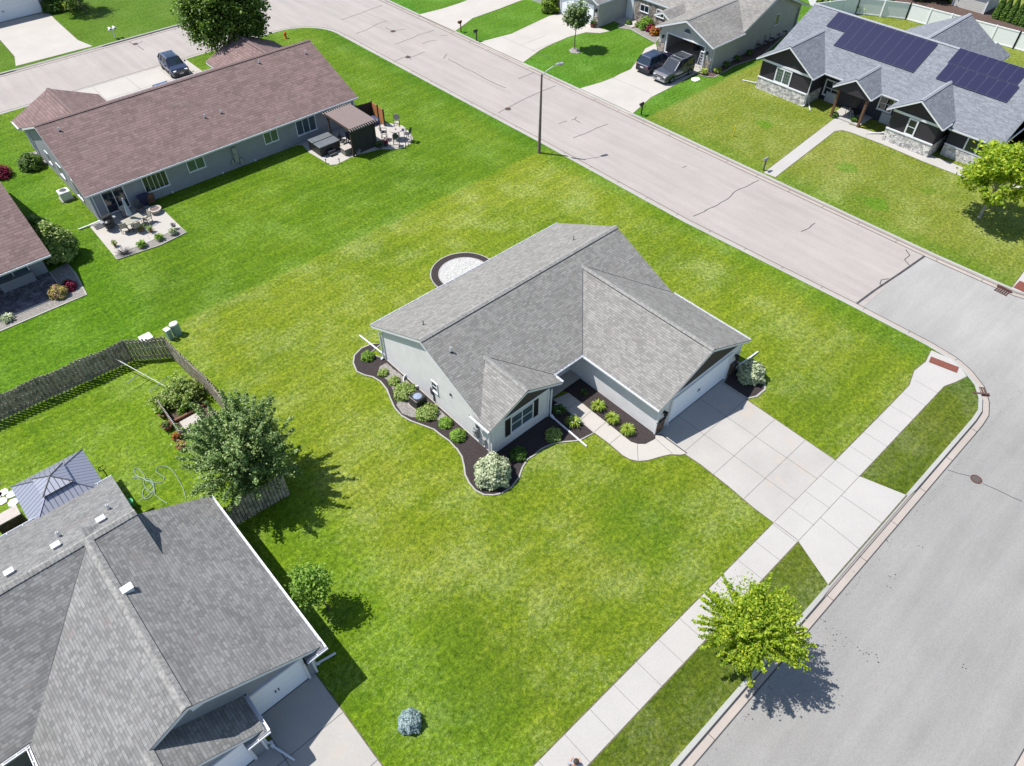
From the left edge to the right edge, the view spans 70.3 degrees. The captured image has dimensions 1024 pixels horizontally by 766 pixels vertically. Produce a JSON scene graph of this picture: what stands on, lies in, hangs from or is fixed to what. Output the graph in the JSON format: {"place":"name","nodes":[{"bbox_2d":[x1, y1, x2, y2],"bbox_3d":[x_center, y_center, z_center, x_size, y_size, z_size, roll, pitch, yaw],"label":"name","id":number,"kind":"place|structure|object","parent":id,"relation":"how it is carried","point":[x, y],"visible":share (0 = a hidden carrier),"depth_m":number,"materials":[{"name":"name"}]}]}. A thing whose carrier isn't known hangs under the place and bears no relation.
{"place":"outdoors","nodes":[
{"label":"outdoors","id":0,"kind":"place"},
{"bbox_2d":[0,0,42,22],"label":"white garage house","id":1,"kind":"structure","parent":0,"point":[12,9],"depth_m":84.63,"materials":[{"name":"grey"}]},
{"bbox_2d":[0,0,42,22],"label":"garage door","id":2,"kind":"structure","parent":1,"relation":"in","point":[9,9],"depth_m":84.60,"materials":[{"name":"grey metal"}]},
{"bbox_2d":[0,272,57,316],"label":"patio","id":3,"kind":"structure","parent":0,"point":[26,296],"depth_m":50.80,"materials":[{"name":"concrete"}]},
{"bbox_2d":[0,12,91,65],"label":"driveway","id":4,"kind":"structure","parent":0,"point":[32,38],"depth_m":81.02,"materials":[{"name":"concrete"}]},
{"bbox_2d":[0,0,181,72],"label":"lawn","id":5,"kind":"structure","parent":0,"point":[128,18],"depth_m":84.65,"materials":[{"name":"green plant"}]},
{"bbox_2d":[40,0,62,12],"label":"round shrub","id":6,"kind":"object","parent":5,"relation":"on","point":[49,6],"visible":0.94,"depth_m":85.56,"materials":[{"name":"green plant"}]},
{"bbox_2d":[56,0,84,10],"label":"spreading shrub","id":7,"kind":"object","parent":5,"relation":"on","point":[69,6],"visible":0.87,"depth_m":86.05,"materials":[{"name":"green plant"}]},
{"bbox_2d":[90,205,181,258],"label":"patio","id":8,"kind":"structure","parent":0,"point":[162,220],"depth_m":56.06,"materials":[{"name":"concrete"}]},
{"bbox_2d":[120,213,145,231],"bbox_3d":[-29.212,-12.362,56.197,0.946,0.722,1.527,33,55,27],"label":"patio table","id":9,"kind":"object","parent":8,"relation":"on","point":[132,219],"visible":0.93,"depth_m":55.92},
{"bbox_2d":[77,59,201,100],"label":"driveway","id":10,"kind":"structure","parent":0,"point":[113,89],"depth_m":73.63,"materials":[{"name":"concrete"}]},
{"bbox_2d":[157,50,189,77],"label":"parked car","id":11,"kind":"object","parent":10,"relation":"on","point":[172,63],"visible":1,"depth_m":74.28,"materials":[{"name":"blue paint"}]},
{"bbox_2d":[10,33,357,219],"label":"duplex house","id":12,"kind":"structure","parent":0,"point":[243,100],"depth_m":61.09,"materials":[{"name":"red"}]},
{"bbox_2d":[100,186,130,213],"bbox_3d":[-31.057,-14.387,56.918,1.748,1.999,0.070,-34,55,-28],"label":"sliding door","id":13,"kind":"structure","parent":12,"relation":"in","point":[112,199],"depth_m":56.90,"materials":[{"name":"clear glass"}]},
{"bbox_2d":[141,170,170,192],"bbox_3d":[-28.578,-16.164,58.289,2.052,1.448,0.110,-34,55,-28],"label":"window","id":14,"kind":"structure","parent":12,"relation":"in","point":[159,180],"depth_m":58.34,"materials":[{"name":"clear glass"}]},
{"bbox_2d":[185,156,206,173],"bbox_3d":[-25.988,-17.984,59.803,1.574,1.036,0.110,-34,55,-28],"label":"window","id":15,"kind":"structure","parent":12,"relation":"in","point":[199,163],"depth_m":59.84,"materials":[{"name":"green glass"}]},
{"bbox_2d":[263,129,279,145],"bbox_3d":[-20.888,-21.348,63.018,1.424,1.085,0.110,-34,55,-28],"label":"window","id":16,"kind":"structure","parent":12,"relation":"in","point":[272,136],"depth_m":63.05,"materials":[{"name":"green glass"}]},
{"bbox_2d":[295,115,317,136],"bbox_3d":[-18.331,-22.930,64.742,2.075,1.410,0.110,-34,55,-28],"label":"window","id":17,"kind":"structure","parent":12,"relation":"in","point":[307,125],"depth_m":64.77,"materials":[{"name":"grey glass"}]},
{"bbox_2d":[248,673,382,765],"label":"driveway","id":18,"kind":"structure","parent":0,"point":[309,722],"depth_m":31.12,"materials":[{"name":"concrete"}]},
{"bbox_2d":[297,122,412,164],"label":"patio","id":19,"kind":"structure","parent":0,"point":[333,160],"depth_m":65.47,"materials":[{"name":"concrete"}]},
{"bbox_2d":[308,132,339,156],"bbox_3d":[-16.599,-21.126,64.359,2.100,0.890,2.000,-34,55,-28],"label":"hot tub","id":20,"kind":"object","parent":19,"relation":"on","point":[321,145],"visible":0.98,"depth_m":63.93,"materials":[{"name":"grey plastic"}]},
{"bbox_2d":[322,103,377,156],"bbox_3d":[-14.162,-22.346,64.365,2.842,2.650,4.440,-34,55,-28],"label":"pergola","id":21,"kind":"object","parent":19,"relation":"on","point":[349,117],"visible":0.99,"depth_m":63.39,"materials":[{"name":"wood"}]},
{"bbox_2d":[0,0,922,305],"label":"street","id":22,"kind":"structure","parent":0,"point":[824,248],"depth_m":67.24,"materials":[{"name":"concrete"}]},
{"bbox_2d":[0,24,188,76],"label":"kerb","id":23,"kind":"structure","parent":22,"relation":"on","point":[87,51],"depth_m":79.09,"materials":[{"name":"concrete"}]},
{"bbox_2d":[0,26,989,765],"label":"kerb","id":24,"kind":"structure","parent":22,"relation":"on","point":[698,746],"depth_m":40.17,"materials":[{"name":"concrete"}]},
{"bbox_2d":[381,0,1023,298],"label":"kerb","id":25,"kind":"structure","parent":22,"relation":"on","point":[887,235],"depth_m":62.73,"materials":[{"name":"concrete"}]},
{"bbox_2d":[419,0,521,30],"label":"driveway","id":26,"kind":"structure","parent":0,"point":[465,12],"depth_m":86.92,"materials":[{"name":"concrete"}]},
{"bbox_2d":[0,28,978,765],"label":"lawn","id":27,"kind":"structure","parent":0,"point":[542,604],"depth_m":42.88,"materials":[{"name":"green plant"}]},
{"bbox_2d":[0,164,12,178],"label":"round shrub","id":28,"kind":"object","parent":27,"relation":"on","point":[5,172],"visible":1,"depth_m":60.97,"materials":[{"name":"red plant"}]},
{"bbox_2d":[0,505,27,533],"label":"brick counter","id":29,"kind":"object","parent":27,"relation":"on","point":[13,517],"visible":0.8,"depth_m":37.21,"materials":[{"name":"stone"}]},
{"bbox_2d":[0,182,51,292],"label":"red roof house","id":30,"kind":"structure","parent":27,"relation":"on","point":[24,252],"depth_m":50.12,"materials":[{"name":"brown"}]},
{"bbox_2d":[0,266,29,280],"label":"window","id":31,"kind":"structure","parent":30,"relation":"in","point":[24,269],"depth_m":51.06,"materials":[{"name":"grey glass"}]},
{"bbox_2d":[16,152,44,171],"bbox_3d":[-41.113,-18.990,61.950,2.023,1.440,2.003,-3,47,-3],"label":"round shrub","id":32,"kind":"object","parent":27,"relation":"on","point":[26,161],"visible":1,"depth_m":61.64,"materials":[{"name":"green plant"}]},
{"bbox_2d":[26,215,53,231],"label":"tall shrub","id":33,"kind":"object","parent":27,"relation":"on","point":[33,221],"visible":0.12,"depth_m":52.88,"materials":[{"name":"green plant"}]},
{"bbox_2d":[0,263,86,330],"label":"stone border","id":34,"kind":"object","parent":27,"relation":"on","point":[60,274],"visible":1,"depth_m":50.49,"materials":[{"name":"stone"}]},
{"bbox_2d":[10,449,100,519],"bbox_3d":[-22.990,5.785,37.369,3.646,3.429,3.646,-34,55,-28],"label":"gazebo","id":35,"kind":"object","parent":27,"relation":"on","point":[53,487],"visible":0.74,"depth_m":36.38,"materials":[{"name":"grey metal"}]},
{"bbox_2d":[35,220,79,264],"bbox_3d":[-33.296,-10.416,52.704,2.835,3.232,2.805,3,47,3],"label":"tall shrub","id":36,"kind":"object","parent":27,"relation":"on","point":[61,245],"visible":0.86,"depth_m":52.30,"materials":[{"name":"green plant"}]},
{"bbox_2d":[47,283,68,299],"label":"flowering shrub","id":37,"kind":"object","parent":27,"relation":"on","point":[58,291],"visible":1,"depth_m":50.32,"materials":[{"name":"plant"}]},
{"bbox_2d":[56,187,74,202],"bbox_3d":[-36.200,-15.266,58.851,0.966,0.815,0.966,-34,55,-28],"label":"air conditioner","id":38,"kind":"object","parent":27,"relation":"on","point":[64,194],"visible":1,"depth_m":58.63,"materials":[{"name":"grey metal"}]},
{"bbox_2d":[0,336,289,493],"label":"wooden fence","id":39,"kind":"object","parent":27,"relation":"on","point":[38,389],"visible":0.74,"depth_m":44.35,"materials":[{"name":"wood"}]},
{"bbox_2d":[114,227,186,258],"bbox_3d":[-27.238,-10.486,54.941,5.326,0.075,1.205,-34,55,-28],"label":"stone border","id":40,"kind":"object","parent":27,"relation":"on","point":[153,243],"visible":0.89,"depth_m":54.98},
{"bbox_2d":[132,466,185,502],"bbox_3d":[-19.501,5.594,39.853,2.196,0.069,3.873,-34,55,-28],"label":"garden hose","id":41,"kind":"object","parent":27,"relation":"on","point":[152,483],"visible":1,"depth_m":39.95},
{"bbox_2d":[146,387,173,414],"bbox_3d":[-20.978,1.016,43.426,1.651,1.357,1.867,-13,48,-12],"label":"shrub","id":42,"kind":"object","parent":27,"relation":"on","point":[157,397],"visible":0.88,"depth_m":43.28,"materials":[{"name":"green plant"}]},
{"bbox_2d":[0,475,327,765],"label":"grey house","id":43,"kind":"structure","parent":27,"relation":"on","point":[183,634],"depth_m":29.83,"materials":[{"name":"grey"}]},
{"bbox_2d":[210,744,257,765],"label":"garage door","id":44,"kind":"structure","parent":43,"relation":"in","point":[239,755],"depth_m":29.24,"materials":[{"name":"grey metal"}]},
{"bbox_2d":[248,658,311,715],"bbox_3d":[-10.126,13.195,31.292,2.900,2.240,0.130,-34,55,-28],"label":"garage door","id":45,"kind":"structure","parent":43,"relation":"in","point":[296,673],"depth_m":31.38,"materials":[{"name":"grey metal"}]},
{"bbox_2d":[169,321,181,336],"bbox_3d":[-22.148,-3.578,47.846,0.496,0.980,0.620,29,53,25],"label":"utility pedestal","id":46,"kind":"object","parent":27,"relation":"on","point":[174,326],"visible":1,"depth_m":47.63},
{"bbox_2d":[165,390,217,432],"bbox_3d":[-19.239,1.791,43.463,2.300,0.060,3.400,-34,55,-28],"label":"garden bed","id":47,"kind":"object","parent":27,"relation":"on","point":[174,416],"visible":0.17,"depth_m":43.51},
{"bbox_2d":[162,370,204,408],"bbox_3d":[-19.742,0.475,43.737,2.556,2.061,2.913,-34,55,-28],"label":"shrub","id":48,"kind":"object","parent":47,"relation":"on","point":[184,389],"visible":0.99,"depth_m":43.30,"materials":[{"name":"green plant"}]},
{"bbox_2d":[157,392,220,438],"bbox_3d":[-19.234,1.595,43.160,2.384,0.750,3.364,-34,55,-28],"label":"edging","id":49,"kind":"object","parent":47,"relation":"on","point":[176,428],"visible":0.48,"depth_m":42.25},
{"bbox_2d":[180,413,200,431],"bbox_3d":[-18.902,2.324,42.896,1.050,0.040,1.000,-34,55,-28],"label":"paving mat","id":50,"kind":"object","parent":47,"relation":"on","point":[191,419],"visible":0.57,"depth_m":42.97,"materials":[{"name":"concrete"}]},
{"bbox_2d":[160,0,271,55],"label":"shade tree","id":51,"kind":"object","parent":27,"relation":"on","point":[216,22],"visible":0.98,"depth_m":70.95,"materials":[{"name":"green plant"}]},
{"bbox_2d":[170,388,302,515],"bbox_3d":[-14.341,3.490,37.592,6.434,6.410,6.734,-34,55,-28],"label":"pear tree","id":52,"kind":"object","parent":27,"relation":"on","point":[241,443],"visible":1,"depth_m":36.62,"materials":[{"name":"green plant"}]},
{"bbox_2d":[223,475,288,525],"bbox_3d":[-13.650,6.375,37.992,3.910,1.983,0.108,-31,54,-26],"label":"wooden fence","id":53,"kind":"object","parent":27,"relation":"on","point":[250,505],"visible":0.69,"depth_m":38.13,"materials":[{"name":"wood"}]},
{"bbox_2d":[283,557,337,611],"bbox_3d":[-9.255,9.622,33.862,2.333,3.490,2.428,-34,55,-28],"label":"young tree","id":54,"kind":"object","parent":27,"relation":"on","point":[309,579],"visible":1,"depth_m":33.01,"materials":[{"name":"green plant"}]},
{"bbox_2d":[397,707,421,735],"bbox_3d":[-4.401,14.451,31.128,1.071,0.860,1.095,3,47,2],"label":"dwarf spruce","id":55,"kind":"object","parent":27,"relation":"on","point":[409,720],"visible":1,"depth_m":30.97,"materials":[{"name":"blue plant"}]},
{"bbox_2d":[430,252,488,286],"bbox_3d":[-3.475,-7.966,52.698,4.920,0.070,4.920,-34,55,-28],"label":"fire pit circle","id":56,"kind":"object","parent":27,"relation":"on","point":[445,269],"visible":0.48,"depth_m":53.27,"materials":[{"name":"gravel"}]},
{"bbox_2d":[353,343,594,494],"bbox_3d":[-3.109,0.731,44.540,7.940,0.060,15.118,-34,55,-28],"label":"mulch bed","id":57,"kind":"object","parent":27,"relation":"on","point":[472,450],"visible":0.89,"depth_m":42.41,"materials":[{"name":"soil"}]},
{"bbox_2d":[360,350,374,362],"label":"bush","id":58,"kind":"object","parent":57,"relation":"on","point":[366,355],"visible":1,"depth_m":46.37,"materials":[{"name":"green plant"}]},
{"bbox_2d":[392,381,415,401],"bbox_3d":[-6.563,0.458,44.380,1.527,0.692,1.481,5,47,5],"label":"bush","id":59,"kind":"object","parent":57,"relation":"on","point":[402,392],"visible":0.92,"depth_m":44.17,"materials":[{"name":"green plant"}]},
{"bbox_2d":[378,363,448,419],"bbox_3d":[-6.460,0.909,44.361,1.872,0.052,6.551,-34,55,-28],"label":"gravel patch","id":60,"kind":"object","parent":57,"relation":"on","point":[404,407],"visible":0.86,"depth_m":44.01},
{"bbox_2d":[408,390,426,410],"bbox_3d":[-5.651,1.042,43.669,0.920,0.845,0.920,35,56,28],"label":"air conditioner","id":61,"kind":"object","parent":60,"relation":"on","point":[417,398],"visible":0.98,"depth_m":43.38,"materials":[{"name":"black metal"}]},
{"bbox_2d":[415,401,438,421],"bbox_3d":[-5.058,1.644,43.314,1.433,0.634,1.414,1,47,1],"label":"bush","id":62,"kind":"object","parent":57,"relation":"on","point":[427,412],"visible":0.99,"depth_m":43.09,"materials":[{"name":"green plant"}]},
{"bbox_2d":[438,416,452,429],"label":"bush","id":63,"kind":"object","parent":57,"relation":"on","point":[445,422],"visible":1,"depth_m":42.66,"materials":[{"name":"green plant"}]},
{"bbox_2d":[449,428,466,443],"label":"bush","id":64,"kind":"object","parent":57,"relation":"on","point":[459,435],"visible":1,"depth_m":41.94,"materials":[{"name":"green plant"}]},
{"bbox_2d":[474,451,511,490],"bbox_3d":[-1.058,4.670,39.807,2.159,1.623,2.198,-3,47,-3],"label":"round shrub","id":65,"kind":"object","parent":57,"relation":"on","point":[493,470],"visible":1,"depth_m":39.42,"materials":[{"name":"green plant"}]},
{"bbox_2d":[509,445,526,461],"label":"bush","id":66,"kind":"object","parent":57,"relation":"on","point":[517,454],"visible":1,"depth_m":41.00,"materials":[{"name":"green plant"}]},
{"bbox_2d":[544,426,561,442],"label":"bush","id":67,"kind":"object","parent":57,"relation":"on","point":[553,434],"visible":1,"depth_m":41.95,"materials":[{"name":"green plant"}]},
{"bbox_2d":[564,414,582,427],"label":"daylily","id":68,"kind":"object","parent":57,"relation":"on","point":[574,420],"visible":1,"depth_m":42.73,"materials":[{"name":"green plant"}]},
{"bbox_2d":[538,62,563,153],"bbox_3d":[3.243,-23.309,61.982,2.148,7.770,0.286,-21,50,-19],"label":"street lamp","id":69,"kind":"object","parent":27,"relation":"on","point":[540,119],"visible":1,"depth_m":61.58,"materials":[{"name":"metal"}]},
{"bbox_2d":[564,378,654,443],"bbox_3d":[5.854,1.765,43.627,1.550,0.040,6.330,-34,55,-28],"label":"mulch bed","id":70,"kind":"object","parent":27,"relation":"on","point":[643,435],"visible":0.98,"depth_m":43.65,"materials":[{"name":"soil"}]},
{"bbox_2d":[620,422,635,435],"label":"daylily","id":71,"kind":"object","parent":70,"relation":"on","point":[628,429],"visible":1,"depth_m":42.26,"materials":[{"name":"green plant"}]},
{"bbox_2d":[554,393,686,461],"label":"front walk","id":72,"kind":"structure","parent":27,"relation":"on","point":[659,446],"depth_m":42.15,"materials":[{"name":"concrete"}]},
{"bbox_2d":[723,362,765,398],"bbox_3d":[14.284,-0.436,45.723,2.616,0.060,3.613,-34,55,-28],"label":"mulch bed","id":73,"kind":"object","parent":27,"relation":"on","point":[738,387],"visible":0.54,"depth_m":45.04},
{"bbox_2d":[736,358,766,385],"bbox_3d":[14.937,-0.813,45.187,1.831,1.402,1.796,5,47,4],"label":"round shrub","id":74,"kind":"object","parent":73,"relation":"on","point":[751,371],"visible":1,"depth_m":44.87,"materials":[{"name":"green plant"}]},
{"bbox_2d":[691,569,816,688],"bbox_3d":[10.181,10.841,31.796,4.999,4.976,4.835,-7,47,-7],"label":"maple tree","id":75,"kind":"object","parent":27,"relation":"on","point":[755,630],"visible":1,"depth_m":30.55,"materials":[{"name":"green plant"}]},
{"bbox_2d":[479,13,608,62],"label":"driveway","id":76,"kind":"structure","parent":0,"point":[524,44],"depth_m":81.76,"materials":[{"name":"concrete"}]},
{"bbox_2d":[370,223,750,454],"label":"ranch house","id":77,"kind":"structure","parent":0,"point":[487,354],"depth_m":43.18,"materials":[{"name":"grey"}]},
{"bbox_2d":[510,401,533,434],"bbox_3d":[0.580,1.984,41.294,1.828,1.437,0.110,-34,55,-28],"label":"window","id":78,"kind":"structure","parent":77,"relation":"in","point":[521,418],"depth_m":41.34,"materials":[{"name":"grey glass"}]},
{"bbox_2d":[549,370,580,399],"bbox_3d":[2.640,0.273,44.855,3.700,0.030,1.050,-34,55,-28],"label":"front step","id":79,"kind":"object","parent":77,"relation":"attached to","point":[569,377],"visible":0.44,"depth_m":45.18,"materials":[{"name":"concrete"}]},
{"bbox_2d":[665,352,732,425],"bbox_3d":[11.205,0.326,43.449,5.720,2.290,0.130,-34,55,-28],"label":"garage door","id":80,"kind":"structure","parent":77,"relation":"in","point":[717,373],"depth_m":43.42,"materials":[{"name":"grey metal"}]},
{"bbox_2d":[579,43,701,112],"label":"driveway","id":81,"kind":"structure","parent":0,"point":[631,89],"depth_m":73.27,"materials":[{"name":"concrete"}]},
{"bbox_2d":[636,49,673,73],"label":"parked car","id":82,"kind":"object","parent":81,"relation":"on","point":[650,61],"visible":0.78,"depth_m":74.90,"materials":[{"name":"blue paint"}]},
{"bbox_2d":[653,51,694,82],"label":"parked car","id":83,"kind":"object","parent":81,"relation":"on","point":[676,66],"visible":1,"depth_m":73.86,"materials":[{"name":"grey paint"}]},
{"bbox_2d":[390,0,1023,286],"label":"lawn","id":84,"kind":"structure","parent":0,"point":[930,208],"depth_m":65.47,"materials":[{"name":"green plant"}]},
{"bbox_2d":[541,0,559,12],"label":"round shrub","id":85,"kind":"object","parent":84,"relation":"on","point":[549,6],"visible":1,"depth_m":86.03,"materials":[{"name":"green plant"}]},
{"bbox_2d":[569,48,580,53],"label":"mulch bed","id":86,"kind":"object","parent":84,"relation":"on","point":[574,51],"visible":1,"depth_m":79.22,"materials":[{"name":"stone"}]},
{"bbox_2d":[562,0,591,48],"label":"slender tree","id":87,"kind":"object","parent":86,"relation":"on","point":[577,17],"visible":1,"depth_m":76.70,"materials":[{"name":"green plant"}]},
{"bbox_2d":[617,24,658,42],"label":"front walk","id":88,"kind":"structure","parent":84,"relation":"on","point":[647,35],"depth_m":82.72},
{"bbox_2d":[557,0,808,71],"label":"beige duplex","id":89,"kind":"structure","parent":84,"relation":"on","point":[721,31],"depth_m":78.20,"materials":[{"name":"beige"}]},
{"bbox_2d":[560,0,594,24],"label":"garage door","id":90,"kind":"structure","parent":89,"relation":"in","point":[563,3],"depth_m":84.35,"materials":[{"name":"grey metal"}]},
{"bbox_2d":[696,34,785,77],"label":"mulch bed","id":91,"kind":"object","parent":84,"relation":"on","point":[758,52],"visible":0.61,"depth_m":78.26,"materials":[{"name":"wood"}]},
{"bbox_2d":[763,118,985,187],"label":"front walk","id":92,"kind":"structure","parent":84,"relation":"on","point":[801,150],"depth_m":65.04,"materials":[{"name":"concrete"}]},
{"bbox_2d":[755,2,1023,164],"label":"black house","id":93,"kind":"structure","parent":84,"relation":"on","point":[954,87],"depth_m":66.35,"materials":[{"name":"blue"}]},
{"bbox_2d":[773,66,792,86],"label":"window","id":94,"kind":"structure","parent":93,"relation":"in","point":[782,76],"depth_m":70.68,"materials":[{"name":"white glass"}]},
{"bbox_2d":[821,79,837,95],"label":"window","id":95,"kind":"structure","parent":93,"relation":"in","point":[828,86],"depth_m":70.44,"materials":[{"name":"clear glass"}]},
{"bbox_2d":[876,96,895,113],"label":"window","id":96,"kind":"structure","parent":93,"relation":"in","point":[884,102],"depth_m":67.47,"materials":[{"name":"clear glass"}]},
{"bbox_2d":[903,118,919,136],"bbox_3d":[35.063,-22.435,63.843,0.110,1.511,0.945,-34,55,-28],"label":"window","id":97,"kind":"structure","parent":93,"relation":"in","point":[912,124],"depth_m":63.83,"materials":[{"name":"clear glass"}]},
{"bbox_2d":[813,0,1023,50],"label":"vinyl fence","id":98,"kind":"object","parent":84,"relation":"on","point":[1008,37],"visible":0.62,"depth_m":84.68,"materials":[{"name":"plastic"}]},
{"bbox_2d":[895,0,1023,31],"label":"mulch bed","id":99,"kind":"object","parent":84,"relation":"on","point":[944,5],"visible":0.29,"depth_m":87.51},
{"bbox_2d":[951,0,999,13],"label":"garden shed","id":100,"kind":"structure","parent":99,"relation":"on","point":[981,6],"depth_m":87.30,"materials":[{"name":"beige"}]},
{"bbox_2d":[991,0,1006,19],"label":"arborvitae","id":101,"kind":"object","parent":99,"relation":"on","point":[998,10],"visible":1,"depth_m":85.21,"materials":[{"name":"green plant"}]},
{"bbox_2d":[999,0,1013,20],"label":"arborvitae","id":102,"kind":"object","parent":99,"relation":"on","point":[1006,9],"visible":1,"depth_m":84.74,"materials":[{"name":"green plant"}]},
{"bbox_2d":[1005,0,1020,22],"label":"arborvitae","id":103,"kind":"object","parent":99,"relation":"on","point":[1014,9],"visible":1,"depth_m":84.34,"materials":[{"name":"green plant"}]},
{"bbox_2d":[956,139,1023,218],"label":"maple tree","id":104,"kind":"object","parent":84,"relation":"on","point":[1007,165],"visible":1,"depth_m":54.04,"materials":[{"name":"green plant"}]},
{"bbox_2d":[656,379,835,521],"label":"driveway","id":105,"kind":"structure","parent":0,"point":[761,461],"depth_m":41.72,"materials":[{"name":"concrete"}]},
{"bbox_2d":[532,350,967,765],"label":"sidewalk","id":106,"kind":"structure","parent":0,"point":[603,721],"depth_m":36.51,"materials":[{"name":"concrete"}]},
{"bbox_2d":[929,357,958,372],"bbox_3d":[27.602,-1.182,46.468,1.700,0.012,0.600,27,52,23],"label":"tactile pad","id":107,"kind":"object","parent":106,"relation":"on","point":[943,364],"visible":1,"depth_m":46.46,"materials":[{"name":"red brick"}]},
{"bbox_2d":[798,476,906,584],"bbox_3d":[17.765,7.399,38.412,7.942,0.034,2.493,-34,55,-28],"label":"driveway apron","id":108,"kind":"object","parent":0,"point":[837,536],"visible":1,"depth_m":38.30,"materials":[{"name":"concrete"}]},
{"bbox_2d":[695,256,1023,765],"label":"side road","id":109,"kind":"structure","parent":0,"point":[937,615],"depth_m":34.75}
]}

